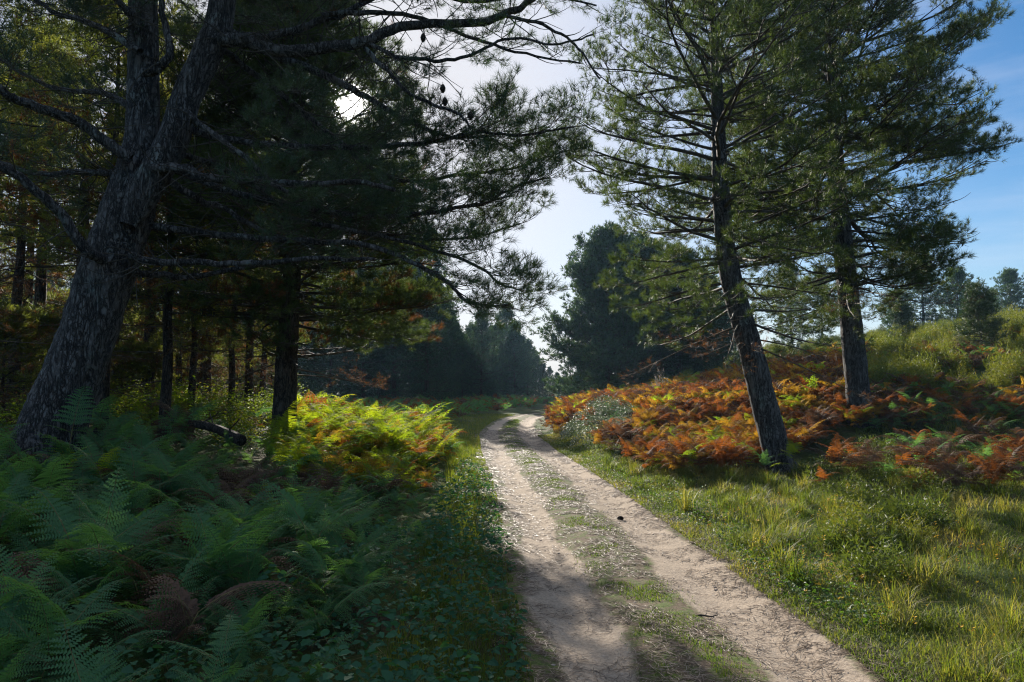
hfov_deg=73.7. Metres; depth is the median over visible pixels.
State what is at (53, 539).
bracken fern
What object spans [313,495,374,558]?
bracken fern
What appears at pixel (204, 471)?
bracken fern
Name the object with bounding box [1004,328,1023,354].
heath shrub
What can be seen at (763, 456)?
bracken fern
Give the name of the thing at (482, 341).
pine
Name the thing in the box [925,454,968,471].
heath shrub
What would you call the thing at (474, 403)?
bracken cover
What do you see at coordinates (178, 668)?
bracken fern
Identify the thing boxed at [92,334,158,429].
bush
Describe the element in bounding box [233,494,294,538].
bracken fern
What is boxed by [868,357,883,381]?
heath shrub
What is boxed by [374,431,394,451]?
bracken fern
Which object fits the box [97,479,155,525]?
bracken fern
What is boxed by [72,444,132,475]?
bracken fern
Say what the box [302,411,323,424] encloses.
bracken fern
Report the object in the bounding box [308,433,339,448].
bracken fern
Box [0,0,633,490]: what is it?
forked pine
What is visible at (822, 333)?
pine
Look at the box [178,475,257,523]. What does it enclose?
bracken fern
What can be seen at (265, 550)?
bracken fern
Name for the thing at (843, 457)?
heath shrub
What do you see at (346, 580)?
bracken fern
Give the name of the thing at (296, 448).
bracken fern
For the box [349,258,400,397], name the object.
pine
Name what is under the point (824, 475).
bracken fern
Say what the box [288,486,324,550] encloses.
bracken fern
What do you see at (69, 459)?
bracken fern
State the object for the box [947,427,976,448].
bracken fern
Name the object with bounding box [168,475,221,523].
bracken fern
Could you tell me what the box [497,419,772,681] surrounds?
track grass
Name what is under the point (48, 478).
bracken fern
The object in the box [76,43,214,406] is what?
plantation pine
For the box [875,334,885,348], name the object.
heath shrub
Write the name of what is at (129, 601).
bracken fern
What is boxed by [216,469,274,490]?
bracken fern
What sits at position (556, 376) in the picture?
pine
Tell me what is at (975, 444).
heath shrub
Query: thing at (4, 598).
bracken fern
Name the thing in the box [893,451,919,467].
heath shrub
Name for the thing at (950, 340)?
heath shrub
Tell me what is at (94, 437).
bracken fern
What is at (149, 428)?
bracken fern
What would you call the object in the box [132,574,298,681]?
bracken fern
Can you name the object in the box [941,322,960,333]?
heath shrub
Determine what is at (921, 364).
heath shrub
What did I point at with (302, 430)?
bracken fern
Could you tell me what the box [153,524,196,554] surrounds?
bracken fern
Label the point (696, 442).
bracken cover
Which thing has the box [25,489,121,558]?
bracken fern
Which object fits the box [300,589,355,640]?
bracken fern
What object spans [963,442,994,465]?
heath shrub
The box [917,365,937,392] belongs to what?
heath shrub
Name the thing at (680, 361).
pine
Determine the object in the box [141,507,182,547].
bracken fern
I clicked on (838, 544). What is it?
heath shrub
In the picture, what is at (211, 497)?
bracken fern
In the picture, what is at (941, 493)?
heath shrub
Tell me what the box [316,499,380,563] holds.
bracken fern
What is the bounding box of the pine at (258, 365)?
[227,277,273,397]
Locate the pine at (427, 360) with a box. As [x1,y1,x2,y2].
[388,234,467,403]
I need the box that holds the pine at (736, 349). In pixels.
[721,300,762,357]
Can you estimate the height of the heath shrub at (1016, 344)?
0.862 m
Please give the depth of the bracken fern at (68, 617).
3.22 m
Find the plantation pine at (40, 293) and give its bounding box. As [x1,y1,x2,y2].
[0,16,108,363]
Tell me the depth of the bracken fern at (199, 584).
4.40 m
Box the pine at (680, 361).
[627,244,740,382]
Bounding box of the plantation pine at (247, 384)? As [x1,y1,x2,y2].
[200,127,285,428]
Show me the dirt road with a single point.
(609, 645)
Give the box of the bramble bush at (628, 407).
[559,394,638,449]
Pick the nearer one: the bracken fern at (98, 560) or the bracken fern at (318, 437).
the bracken fern at (98, 560)
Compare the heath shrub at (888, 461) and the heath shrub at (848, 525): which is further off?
the heath shrub at (888, 461)
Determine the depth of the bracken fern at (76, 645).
3.78 m
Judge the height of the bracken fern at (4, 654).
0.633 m
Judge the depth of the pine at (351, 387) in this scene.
53.06 m
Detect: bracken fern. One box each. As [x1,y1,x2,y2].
[0,430,16,458]
[0,430,54,483]
[0,435,53,469]
[0,445,89,529]
[0,446,37,484]
[0,454,41,483]
[0,454,110,527]
[0,455,100,557]
[0,468,35,548]
[0,473,66,553]
[0,479,81,575]
[0,499,91,609]
[0,528,68,592]
[0,544,96,680]
[0,551,58,635]
[0,564,45,606]
[0,576,127,659]
[0,578,51,681]
[0,579,147,681]
[0,593,83,652]
[0,620,63,681]
[1,554,147,659]
[1,566,98,679]
[1,609,118,665]
[8,454,89,526]
[14,652,77,681]
[16,489,68,538]
[19,453,74,528]
[21,486,163,653]
[24,547,119,654]
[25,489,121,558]
[25,607,90,680]
[26,483,216,638]
[28,454,60,519]
[28,577,116,665]
[30,523,200,649]
[30,629,170,681]
[32,465,83,508]
[36,386,97,472]
[42,476,87,549]
[44,618,120,681]
[49,448,91,475]
[53,627,184,680]
[55,439,132,497]
[56,467,180,642]
[58,424,132,460]
[59,515,143,559]
[60,459,127,496]
[61,426,150,472]
[66,657,153,681]
[67,656,181,681]
[68,497,112,542]
[69,448,128,475]
[70,479,146,493]
[70,548,237,663]
[72,434,104,489]
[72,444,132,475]
[74,481,173,528]
[74,583,189,681]
[74,597,140,653]
[75,506,160,575]
[77,470,130,538]
[77,480,171,527]
[78,457,134,493]
[78,463,153,493]
[80,550,183,635]
[81,525,176,613]
[83,595,125,659]
[87,486,153,525]
[89,416,130,461]
[91,634,170,681]
[92,411,149,455]
[92,416,177,470]
[94,435,170,485]
[95,410,164,457]
[96,539,214,681]
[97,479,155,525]
[98,450,210,529]
[102,518,190,599]
[103,460,160,504]
[106,412,181,451]
[106,526,178,629]
[110,441,180,512]
[112,496,162,519]
[112,594,235,674]
[113,480,257,626]
[117,460,190,494]
[117,666,151,681]
[119,445,213,509]
[122,535,205,586]
[126,440,190,501]
[127,545,181,604]
[128,447,179,493]
[129,474,197,508]
[129,519,305,644]
[131,538,192,574]
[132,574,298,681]
[136,550,247,607]
[141,439,197,490]
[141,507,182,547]
[143,562,242,630]
[143,584,237,653]
[145,496,178,548]
[145,502,283,632]
[145,612,271,681]
[149,496,224,575]
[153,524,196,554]
[158,433,216,507]
[158,463,193,513]
[159,553,269,655]
[166,522,256,611]
[167,604,239,680]
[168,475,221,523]
[169,668,202,681]
[170,519,222,566]
[171,663,213,681]
[172,488,255,523]
[173,545,202,595]
[175,504,305,616]
[176,468,260,518]
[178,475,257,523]
[183,510,241,542]
[188,458,218,507]
[189,549,299,606]
[193,613,266,680]
[194,503,291,605]
[197,489,280,592]
[197,595,272,670]
[197,634,263,681]
[198,489,264,538]
[199,668,211,681]
[205,467,265,489]
[209,488,294,555]
[215,589,284,655]
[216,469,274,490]
[216,592,298,677]
[223,482,276,524]
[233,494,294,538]
[237,518,288,599]
[239,518,291,560]
[243,492,313,561]
[248,438,305,462]
[249,476,309,494]
[250,538,306,612]
[252,549,316,617]
[255,553,315,630]
[257,414,300,461]
[258,420,299,463]
[259,478,373,591]
[261,416,314,455]
[263,440,313,486]
[264,399,297,454]
[266,431,318,479]
[266,434,316,483]
[267,485,324,572]
[268,539,369,630]
[270,501,374,582]
[271,425,316,465]
[272,450,314,476]
[274,421,323,436]
[275,500,349,545]
[282,582,394,654]
[283,428,316,451]
[286,416,329,429]
[287,585,364,639]
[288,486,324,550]
[290,435,332,480]
[296,545,380,630]
[297,391,309,416]
[297,420,330,446]
[299,633,355,681]
[300,403,353,422]
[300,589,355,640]
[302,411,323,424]
[303,438,337,484]
[304,439,329,472]
[304,448,338,457]
[304,496,380,560]
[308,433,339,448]
[309,431,323,447]
[311,517,377,584]
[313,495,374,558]
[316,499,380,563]
[319,531,397,610]
[323,440,360,453]
[323,486,379,554]
[326,413,347,428]
[329,418,389,444]
[329,435,367,455]
[332,417,372,432]
[333,438,368,460]
[335,424,370,449]
[339,522,390,577]
[343,545,411,626]
[346,420,376,453]
[350,426,380,455]
[362,419,395,452]
[372,413,410,452]
[373,432,419,446]
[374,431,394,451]
[384,427,413,447]
[402,409,439,443]
[406,417,442,448]
[743,444,776,470]
[773,438,803,478]
[809,467,841,493]
[823,432,848,465]
[890,428,904,443]
[916,396,938,428]
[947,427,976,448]
[949,407,987,424]
[966,449,1019,498]
[970,454,1023,489]
[1002,397,1023,423]
[1012,431,1023,444]
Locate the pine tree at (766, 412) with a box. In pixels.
[556,0,902,475]
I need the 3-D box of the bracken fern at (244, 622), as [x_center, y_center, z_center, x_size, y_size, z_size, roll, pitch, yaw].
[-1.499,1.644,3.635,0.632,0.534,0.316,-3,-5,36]
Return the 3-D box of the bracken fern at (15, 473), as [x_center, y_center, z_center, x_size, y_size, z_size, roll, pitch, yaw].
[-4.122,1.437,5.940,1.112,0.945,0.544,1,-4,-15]
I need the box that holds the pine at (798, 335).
[768,262,821,348]
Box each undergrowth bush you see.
[0,388,29,415]
[0,395,25,454]
[88,379,157,442]
[110,363,197,432]
[130,375,215,436]
[157,382,225,420]
[172,371,248,429]
[172,378,256,440]
[196,398,270,451]
[211,380,273,435]
[252,382,312,426]
[298,383,331,403]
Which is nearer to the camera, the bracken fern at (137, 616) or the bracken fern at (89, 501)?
the bracken fern at (137, 616)
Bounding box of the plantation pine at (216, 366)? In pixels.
[183,329,243,412]
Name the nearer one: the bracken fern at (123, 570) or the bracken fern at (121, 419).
the bracken fern at (123, 570)
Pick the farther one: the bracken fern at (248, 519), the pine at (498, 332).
the pine at (498, 332)
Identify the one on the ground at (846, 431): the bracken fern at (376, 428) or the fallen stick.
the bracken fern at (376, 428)
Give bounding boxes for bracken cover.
[0,390,467,681]
[219,393,563,419]
[538,324,1023,491]
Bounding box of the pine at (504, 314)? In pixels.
[485,300,531,397]
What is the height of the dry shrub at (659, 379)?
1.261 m
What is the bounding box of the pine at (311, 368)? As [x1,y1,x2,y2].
[267,271,327,397]
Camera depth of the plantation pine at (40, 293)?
19.97 m
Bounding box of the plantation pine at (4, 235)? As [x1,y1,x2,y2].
[0,9,102,424]
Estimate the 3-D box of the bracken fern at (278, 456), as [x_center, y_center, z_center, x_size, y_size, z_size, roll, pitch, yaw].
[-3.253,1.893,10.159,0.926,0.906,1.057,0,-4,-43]
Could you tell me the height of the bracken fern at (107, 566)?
0.791 m
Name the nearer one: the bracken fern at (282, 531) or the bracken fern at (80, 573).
the bracken fern at (80, 573)
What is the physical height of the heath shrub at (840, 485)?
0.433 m
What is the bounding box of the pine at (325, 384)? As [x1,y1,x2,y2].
[298,284,344,393]
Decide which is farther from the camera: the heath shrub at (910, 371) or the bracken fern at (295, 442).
the heath shrub at (910, 371)
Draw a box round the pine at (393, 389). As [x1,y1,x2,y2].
[348,253,435,403]
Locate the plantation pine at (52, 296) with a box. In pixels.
[6,288,69,394]
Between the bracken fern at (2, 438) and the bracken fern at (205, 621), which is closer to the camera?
the bracken fern at (205, 621)
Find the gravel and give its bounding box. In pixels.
[476,418,899,681]
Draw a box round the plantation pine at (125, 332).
[91,319,140,427]
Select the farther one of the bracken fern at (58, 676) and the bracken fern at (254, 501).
the bracken fern at (254, 501)
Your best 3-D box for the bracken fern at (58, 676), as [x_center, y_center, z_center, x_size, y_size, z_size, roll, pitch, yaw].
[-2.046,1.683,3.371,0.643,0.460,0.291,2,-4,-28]
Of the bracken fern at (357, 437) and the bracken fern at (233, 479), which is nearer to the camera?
the bracken fern at (233, 479)
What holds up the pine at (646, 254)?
on the ground at (846, 431)
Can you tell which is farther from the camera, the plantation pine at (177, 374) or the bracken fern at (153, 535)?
the plantation pine at (177, 374)
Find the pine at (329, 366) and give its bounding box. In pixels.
[298,255,362,397]
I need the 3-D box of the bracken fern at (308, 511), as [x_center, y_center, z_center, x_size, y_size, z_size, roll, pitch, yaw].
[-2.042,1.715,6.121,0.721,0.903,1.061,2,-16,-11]
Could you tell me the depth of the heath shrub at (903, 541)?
7.08 m
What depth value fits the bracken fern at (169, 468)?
7.01 m
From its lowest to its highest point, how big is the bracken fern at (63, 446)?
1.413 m
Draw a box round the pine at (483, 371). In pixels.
[476,327,504,397]
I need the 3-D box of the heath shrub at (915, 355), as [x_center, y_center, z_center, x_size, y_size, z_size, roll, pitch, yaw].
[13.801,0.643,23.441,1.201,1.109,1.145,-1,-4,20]
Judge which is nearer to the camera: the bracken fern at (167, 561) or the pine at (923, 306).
the bracken fern at (167, 561)
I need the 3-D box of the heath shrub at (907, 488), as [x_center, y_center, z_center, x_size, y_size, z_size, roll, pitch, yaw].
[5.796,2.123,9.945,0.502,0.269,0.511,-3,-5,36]
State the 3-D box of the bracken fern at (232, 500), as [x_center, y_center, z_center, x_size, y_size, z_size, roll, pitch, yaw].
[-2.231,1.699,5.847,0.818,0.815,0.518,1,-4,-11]
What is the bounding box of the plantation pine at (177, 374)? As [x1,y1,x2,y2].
[127,194,227,398]
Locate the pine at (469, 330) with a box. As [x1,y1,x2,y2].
[461,321,485,395]
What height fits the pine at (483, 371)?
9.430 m
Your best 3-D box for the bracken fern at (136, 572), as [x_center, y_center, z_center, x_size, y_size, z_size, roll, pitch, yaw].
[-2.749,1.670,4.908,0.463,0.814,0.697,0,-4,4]
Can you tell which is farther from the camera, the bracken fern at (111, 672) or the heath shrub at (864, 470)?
the heath shrub at (864, 470)
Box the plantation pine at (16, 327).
[0,293,53,431]
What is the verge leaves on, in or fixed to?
on the ground at (846, 431)
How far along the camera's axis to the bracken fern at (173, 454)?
8.57 m
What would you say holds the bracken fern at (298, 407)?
on the ground at (846, 431)
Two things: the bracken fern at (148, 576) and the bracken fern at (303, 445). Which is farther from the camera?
the bracken fern at (303, 445)
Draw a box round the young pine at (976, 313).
[952,276,1009,350]
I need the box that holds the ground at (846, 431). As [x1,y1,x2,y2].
[0,337,1023,681]
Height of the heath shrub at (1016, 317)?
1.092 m
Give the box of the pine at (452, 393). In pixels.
[404,282,468,398]
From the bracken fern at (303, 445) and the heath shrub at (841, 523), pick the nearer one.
the heath shrub at (841, 523)
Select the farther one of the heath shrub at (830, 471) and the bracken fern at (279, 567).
the heath shrub at (830, 471)
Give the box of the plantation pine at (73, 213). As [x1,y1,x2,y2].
[0,0,162,397]
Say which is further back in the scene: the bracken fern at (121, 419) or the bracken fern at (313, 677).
the bracken fern at (121, 419)
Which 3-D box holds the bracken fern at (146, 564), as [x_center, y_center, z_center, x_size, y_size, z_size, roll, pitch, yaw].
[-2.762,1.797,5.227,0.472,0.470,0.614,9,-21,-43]
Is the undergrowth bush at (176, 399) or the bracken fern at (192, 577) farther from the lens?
the undergrowth bush at (176, 399)
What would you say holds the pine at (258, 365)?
on the ground at (846, 431)
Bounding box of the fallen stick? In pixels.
[695,612,717,616]
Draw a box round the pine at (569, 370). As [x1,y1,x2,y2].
[558,325,592,396]
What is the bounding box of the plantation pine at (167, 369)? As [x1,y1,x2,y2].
[75,0,275,449]
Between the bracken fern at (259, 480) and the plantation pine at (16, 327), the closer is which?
the bracken fern at (259, 480)
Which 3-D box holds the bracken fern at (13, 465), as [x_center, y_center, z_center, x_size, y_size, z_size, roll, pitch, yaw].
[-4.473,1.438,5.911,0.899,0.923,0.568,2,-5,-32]
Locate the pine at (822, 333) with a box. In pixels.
[801,266,839,341]
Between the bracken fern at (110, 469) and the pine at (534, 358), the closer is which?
the bracken fern at (110, 469)
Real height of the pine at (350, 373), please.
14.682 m
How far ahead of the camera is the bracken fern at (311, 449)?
10.83 m
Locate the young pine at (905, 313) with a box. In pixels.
[884,298,924,344]
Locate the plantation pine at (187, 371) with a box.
[155,337,227,419]
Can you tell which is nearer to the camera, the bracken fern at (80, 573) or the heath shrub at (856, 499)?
the bracken fern at (80, 573)
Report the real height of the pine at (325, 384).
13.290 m
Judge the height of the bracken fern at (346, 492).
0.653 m
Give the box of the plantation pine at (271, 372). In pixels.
[238,344,307,420]
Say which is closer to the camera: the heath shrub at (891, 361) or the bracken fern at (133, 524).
the bracken fern at (133, 524)
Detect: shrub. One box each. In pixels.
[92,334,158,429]
[652,368,667,388]
[792,455,843,477]
[801,460,855,485]
[809,480,837,495]
[810,509,904,557]
[815,473,868,498]
[817,505,885,549]
[817,516,882,539]
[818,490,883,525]
[821,504,907,540]
[826,444,861,467]
[831,530,930,586]
[835,459,867,473]
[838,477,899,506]
[838,490,875,507]
[842,498,891,526]
[850,461,880,477]
[852,434,893,450]
[858,453,899,473]
[859,491,929,527]
[860,464,904,484]
[865,338,887,354]
[865,444,895,462]
[866,348,890,365]
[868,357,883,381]
[868,361,898,375]
[869,365,902,388]
[870,330,884,345]
[873,354,901,366]
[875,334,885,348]
[875,362,897,378]
[876,354,911,374]
[876,372,906,394]
[877,433,909,452]
[878,344,901,360]
[878,527,928,552]
[880,334,911,351]
[881,463,901,478]
[882,332,899,353]
[884,509,940,545]
[885,487,963,529]
[888,350,911,368]
[889,343,920,365]
[892,324,914,341]
[892,352,926,376]
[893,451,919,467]
[894,479,926,493]
[895,338,913,350]
[898,462,926,470]
[899,366,922,377]
[902,463,933,479]
[903,315,922,335]
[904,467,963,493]
[905,332,923,346]
[907,345,925,366]
[908,356,936,374]
[910,330,938,345]
[911,346,942,384]
[911,352,936,373]
[911,485,952,502]
[912,346,934,357]
[914,341,926,349]
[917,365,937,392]
[921,320,946,339]
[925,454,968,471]
[926,332,959,350]
[926,370,947,387]
[930,320,954,330]
[932,340,958,354]
[932,341,954,368]
[933,343,957,359]
[937,344,972,374]
[938,365,955,377]
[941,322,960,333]
[943,327,964,339]
[943,333,960,347]
[943,362,981,390]
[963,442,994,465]
[964,437,990,450]
[966,331,991,347]
[973,377,1002,396]
[980,361,1015,388]
[982,342,1023,374]
[992,352,1023,380]
[993,311,1020,333]
[993,331,1013,350]
[994,315,1014,341]
[995,353,1021,382]
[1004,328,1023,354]
[1005,303,1020,314]
[1007,311,1023,330]
[1007,337,1023,354]
[1007,346,1023,368]
[1010,312,1023,336]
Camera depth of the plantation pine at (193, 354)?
18.44 m
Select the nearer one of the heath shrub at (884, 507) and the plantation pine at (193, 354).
the heath shrub at (884, 507)
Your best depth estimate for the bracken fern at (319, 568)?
4.58 m
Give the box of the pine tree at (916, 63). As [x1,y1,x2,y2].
[623,0,1023,428]
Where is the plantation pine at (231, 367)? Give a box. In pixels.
[178,220,275,426]
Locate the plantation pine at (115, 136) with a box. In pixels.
[13,0,196,448]
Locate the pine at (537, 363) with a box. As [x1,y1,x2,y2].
[525,351,549,396]
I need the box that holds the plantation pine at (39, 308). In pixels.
[1,290,52,394]
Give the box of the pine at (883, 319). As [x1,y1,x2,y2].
[876,289,917,330]
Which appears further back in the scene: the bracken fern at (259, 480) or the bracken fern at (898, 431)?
the bracken fern at (898, 431)
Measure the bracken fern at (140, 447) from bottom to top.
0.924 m
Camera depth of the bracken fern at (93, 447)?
7.33 m
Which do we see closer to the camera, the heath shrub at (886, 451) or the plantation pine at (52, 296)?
the heath shrub at (886, 451)
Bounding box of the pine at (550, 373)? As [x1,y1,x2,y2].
[543,366,554,398]
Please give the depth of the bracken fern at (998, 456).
9.70 m
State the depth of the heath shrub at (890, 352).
24.76 m
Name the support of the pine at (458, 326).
on the ground at (846, 431)
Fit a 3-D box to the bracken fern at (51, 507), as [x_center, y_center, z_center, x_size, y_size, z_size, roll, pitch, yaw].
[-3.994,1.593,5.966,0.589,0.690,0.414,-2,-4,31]
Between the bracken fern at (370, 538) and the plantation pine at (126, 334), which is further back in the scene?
the plantation pine at (126, 334)
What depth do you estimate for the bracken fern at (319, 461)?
10.26 m
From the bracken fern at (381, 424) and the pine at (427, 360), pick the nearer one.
the bracken fern at (381, 424)
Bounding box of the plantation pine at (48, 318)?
[0,301,62,412]
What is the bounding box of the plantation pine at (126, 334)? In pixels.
[47,125,174,409]
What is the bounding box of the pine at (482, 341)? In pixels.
[452,308,510,401]
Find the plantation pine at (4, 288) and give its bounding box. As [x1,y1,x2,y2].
[0,269,23,389]
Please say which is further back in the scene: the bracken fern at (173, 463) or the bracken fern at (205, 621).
the bracken fern at (173, 463)
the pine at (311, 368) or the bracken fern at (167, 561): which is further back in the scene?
the pine at (311, 368)
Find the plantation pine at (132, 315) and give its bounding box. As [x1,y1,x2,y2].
[110,306,186,404]
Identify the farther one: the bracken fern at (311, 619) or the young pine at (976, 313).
the young pine at (976, 313)
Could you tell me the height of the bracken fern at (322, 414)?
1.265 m
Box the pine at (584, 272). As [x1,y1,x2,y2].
[529,220,670,395]
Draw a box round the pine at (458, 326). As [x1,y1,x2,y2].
[441,321,475,395]
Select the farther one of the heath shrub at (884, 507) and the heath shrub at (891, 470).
the heath shrub at (891, 470)
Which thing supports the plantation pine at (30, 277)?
on the ground at (846, 431)
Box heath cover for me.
[643,310,1019,385]
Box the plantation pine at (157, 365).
[111,333,181,430]
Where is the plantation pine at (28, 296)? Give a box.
[0,67,92,361]
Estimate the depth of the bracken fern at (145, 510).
4.92 m
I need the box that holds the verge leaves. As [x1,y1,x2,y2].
[535,426,954,628]
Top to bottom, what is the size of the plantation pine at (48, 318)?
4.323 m
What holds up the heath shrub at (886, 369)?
on the ground at (846, 431)
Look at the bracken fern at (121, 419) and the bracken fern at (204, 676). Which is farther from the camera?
the bracken fern at (121, 419)
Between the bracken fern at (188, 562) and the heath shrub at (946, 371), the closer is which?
the bracken fern at (188, 562)
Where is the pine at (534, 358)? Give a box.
[513,339,539,397]
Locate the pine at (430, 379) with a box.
[370,257,450,406]
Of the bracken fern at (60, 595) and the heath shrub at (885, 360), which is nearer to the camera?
the bracken fern at (60, 595)
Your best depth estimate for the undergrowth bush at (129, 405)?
15.21 m
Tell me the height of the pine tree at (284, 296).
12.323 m
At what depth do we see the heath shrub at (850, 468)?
11.98 m
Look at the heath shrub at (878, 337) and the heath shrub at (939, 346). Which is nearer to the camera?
the heath shrub at (939, 346)
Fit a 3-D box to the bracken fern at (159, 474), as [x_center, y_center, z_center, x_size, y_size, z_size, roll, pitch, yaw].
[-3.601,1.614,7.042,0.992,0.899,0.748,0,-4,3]
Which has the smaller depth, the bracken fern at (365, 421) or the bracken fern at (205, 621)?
the bracken fern at (205, 621)
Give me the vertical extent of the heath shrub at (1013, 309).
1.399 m
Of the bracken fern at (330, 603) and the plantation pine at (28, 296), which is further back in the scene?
the plantation pine at (28, 296)
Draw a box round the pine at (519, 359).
[490,321,537,403]
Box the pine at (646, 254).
[583,230,717,385]
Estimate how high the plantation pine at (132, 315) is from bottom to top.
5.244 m
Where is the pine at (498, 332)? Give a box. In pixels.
[480,322,512,397]
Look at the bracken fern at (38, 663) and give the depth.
3.44 m
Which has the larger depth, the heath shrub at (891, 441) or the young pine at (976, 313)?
the young pine at (976, 313)
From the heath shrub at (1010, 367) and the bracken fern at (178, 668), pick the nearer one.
the bracken fern at (178, 668)
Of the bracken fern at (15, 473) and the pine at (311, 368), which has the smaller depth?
the bracken fern at (15, 473)
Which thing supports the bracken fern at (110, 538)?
on the ground at (846, 431)
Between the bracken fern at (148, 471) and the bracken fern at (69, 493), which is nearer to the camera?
the bracken fern at (69, 493)
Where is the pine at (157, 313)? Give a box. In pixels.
[139,266,186,394]
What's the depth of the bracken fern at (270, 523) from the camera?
5.25 m
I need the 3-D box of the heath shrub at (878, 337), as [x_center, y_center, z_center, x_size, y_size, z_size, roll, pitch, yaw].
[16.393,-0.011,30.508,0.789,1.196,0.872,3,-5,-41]
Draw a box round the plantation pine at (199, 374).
[161,214,241,406]
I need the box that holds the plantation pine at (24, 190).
[0,0,119,407]
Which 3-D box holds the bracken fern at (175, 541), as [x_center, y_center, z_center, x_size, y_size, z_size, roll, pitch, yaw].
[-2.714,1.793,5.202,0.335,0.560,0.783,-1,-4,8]
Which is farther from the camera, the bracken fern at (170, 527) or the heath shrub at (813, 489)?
the heath shrub at (813, 489)
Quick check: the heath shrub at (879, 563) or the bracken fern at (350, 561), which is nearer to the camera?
the bracken fern at (350, 561)
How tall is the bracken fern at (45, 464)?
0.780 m
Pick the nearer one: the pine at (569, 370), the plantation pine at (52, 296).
the plantation pine at (52, 296)
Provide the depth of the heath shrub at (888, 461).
11.73 m
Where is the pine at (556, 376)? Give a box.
[550,372,561,397]
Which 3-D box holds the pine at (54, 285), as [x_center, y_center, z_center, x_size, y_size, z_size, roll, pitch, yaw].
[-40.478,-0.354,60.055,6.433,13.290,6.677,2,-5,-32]
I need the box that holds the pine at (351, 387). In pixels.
[328,262,404,401]
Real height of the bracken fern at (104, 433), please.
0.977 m
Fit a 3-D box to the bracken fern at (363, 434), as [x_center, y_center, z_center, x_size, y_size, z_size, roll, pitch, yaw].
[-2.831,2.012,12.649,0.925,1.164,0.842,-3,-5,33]
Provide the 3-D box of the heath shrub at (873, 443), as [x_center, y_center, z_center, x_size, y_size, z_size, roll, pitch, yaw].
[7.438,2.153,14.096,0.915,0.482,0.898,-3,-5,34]
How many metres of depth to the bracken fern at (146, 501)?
6.65 m
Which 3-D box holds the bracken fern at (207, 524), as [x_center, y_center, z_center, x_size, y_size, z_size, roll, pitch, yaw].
[-1.922,1.592,4.639,1.116,0.903,0.729,-1,-4,15]
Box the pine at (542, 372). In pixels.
[532,361,552,398]
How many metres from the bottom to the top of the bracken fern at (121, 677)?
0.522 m
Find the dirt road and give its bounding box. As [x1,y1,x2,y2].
[479,412,898,681]
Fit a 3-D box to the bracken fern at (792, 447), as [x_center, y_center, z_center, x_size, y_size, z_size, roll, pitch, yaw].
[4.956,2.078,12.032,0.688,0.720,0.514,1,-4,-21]
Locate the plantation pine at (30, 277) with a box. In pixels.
[0,38,56,293]
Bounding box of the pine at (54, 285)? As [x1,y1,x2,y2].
[33,268,69,304]
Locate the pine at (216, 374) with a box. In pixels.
[211,275,243,397]
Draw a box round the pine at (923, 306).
[890,253,952,324]
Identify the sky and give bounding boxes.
[0,0,1023,386]
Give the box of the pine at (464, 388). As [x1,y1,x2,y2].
[451,331,479,397]
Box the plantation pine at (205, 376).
[163,159,243,421]
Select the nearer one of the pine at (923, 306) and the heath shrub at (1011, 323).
the heath shrub at (1011, 323)
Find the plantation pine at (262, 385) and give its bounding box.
[215,220,321,427]
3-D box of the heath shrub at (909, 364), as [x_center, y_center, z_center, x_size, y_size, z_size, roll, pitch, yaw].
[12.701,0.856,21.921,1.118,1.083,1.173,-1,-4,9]
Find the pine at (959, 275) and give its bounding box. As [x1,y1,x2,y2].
[926,266,990,322]
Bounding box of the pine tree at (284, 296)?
[66,0,461,450]
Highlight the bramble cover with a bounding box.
[27,457,567,681]
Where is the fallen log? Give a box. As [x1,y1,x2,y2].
[170,409,246,445]
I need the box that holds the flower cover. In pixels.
[705,492,1020,641]
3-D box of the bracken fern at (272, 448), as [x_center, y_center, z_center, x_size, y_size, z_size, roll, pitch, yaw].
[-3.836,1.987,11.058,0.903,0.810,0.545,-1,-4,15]
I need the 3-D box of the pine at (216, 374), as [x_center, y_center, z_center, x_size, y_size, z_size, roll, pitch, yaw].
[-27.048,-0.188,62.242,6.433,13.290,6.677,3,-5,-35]
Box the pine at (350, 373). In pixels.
[313,263,374,395]
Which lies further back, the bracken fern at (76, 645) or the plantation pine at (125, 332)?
the plantation pine at (125, 332)
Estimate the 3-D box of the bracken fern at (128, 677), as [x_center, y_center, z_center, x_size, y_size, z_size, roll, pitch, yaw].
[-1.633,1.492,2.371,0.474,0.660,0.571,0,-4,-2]
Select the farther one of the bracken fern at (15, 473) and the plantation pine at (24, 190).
the plantation pine at (24, 190)
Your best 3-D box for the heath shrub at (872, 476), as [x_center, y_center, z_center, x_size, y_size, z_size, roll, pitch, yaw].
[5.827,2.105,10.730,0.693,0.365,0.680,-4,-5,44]
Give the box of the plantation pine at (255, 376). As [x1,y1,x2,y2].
[211,334,266,422]
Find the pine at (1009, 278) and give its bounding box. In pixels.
[989,267,1023,313]
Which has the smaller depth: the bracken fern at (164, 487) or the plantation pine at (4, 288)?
the bracken fern at (164, 487)
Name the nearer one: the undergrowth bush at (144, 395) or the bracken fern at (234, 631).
the bracken fern at (234, 631)
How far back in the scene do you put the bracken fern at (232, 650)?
3.76 m
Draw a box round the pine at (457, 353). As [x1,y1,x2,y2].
[430,304,464,396]
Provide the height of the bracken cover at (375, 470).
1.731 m
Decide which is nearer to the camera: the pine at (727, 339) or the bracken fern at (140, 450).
the bracken fern at (140, 450)
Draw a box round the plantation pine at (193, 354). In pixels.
[131,203,264,435]
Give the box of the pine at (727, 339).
[669,271,738,369]
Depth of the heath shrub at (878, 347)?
28.70 m

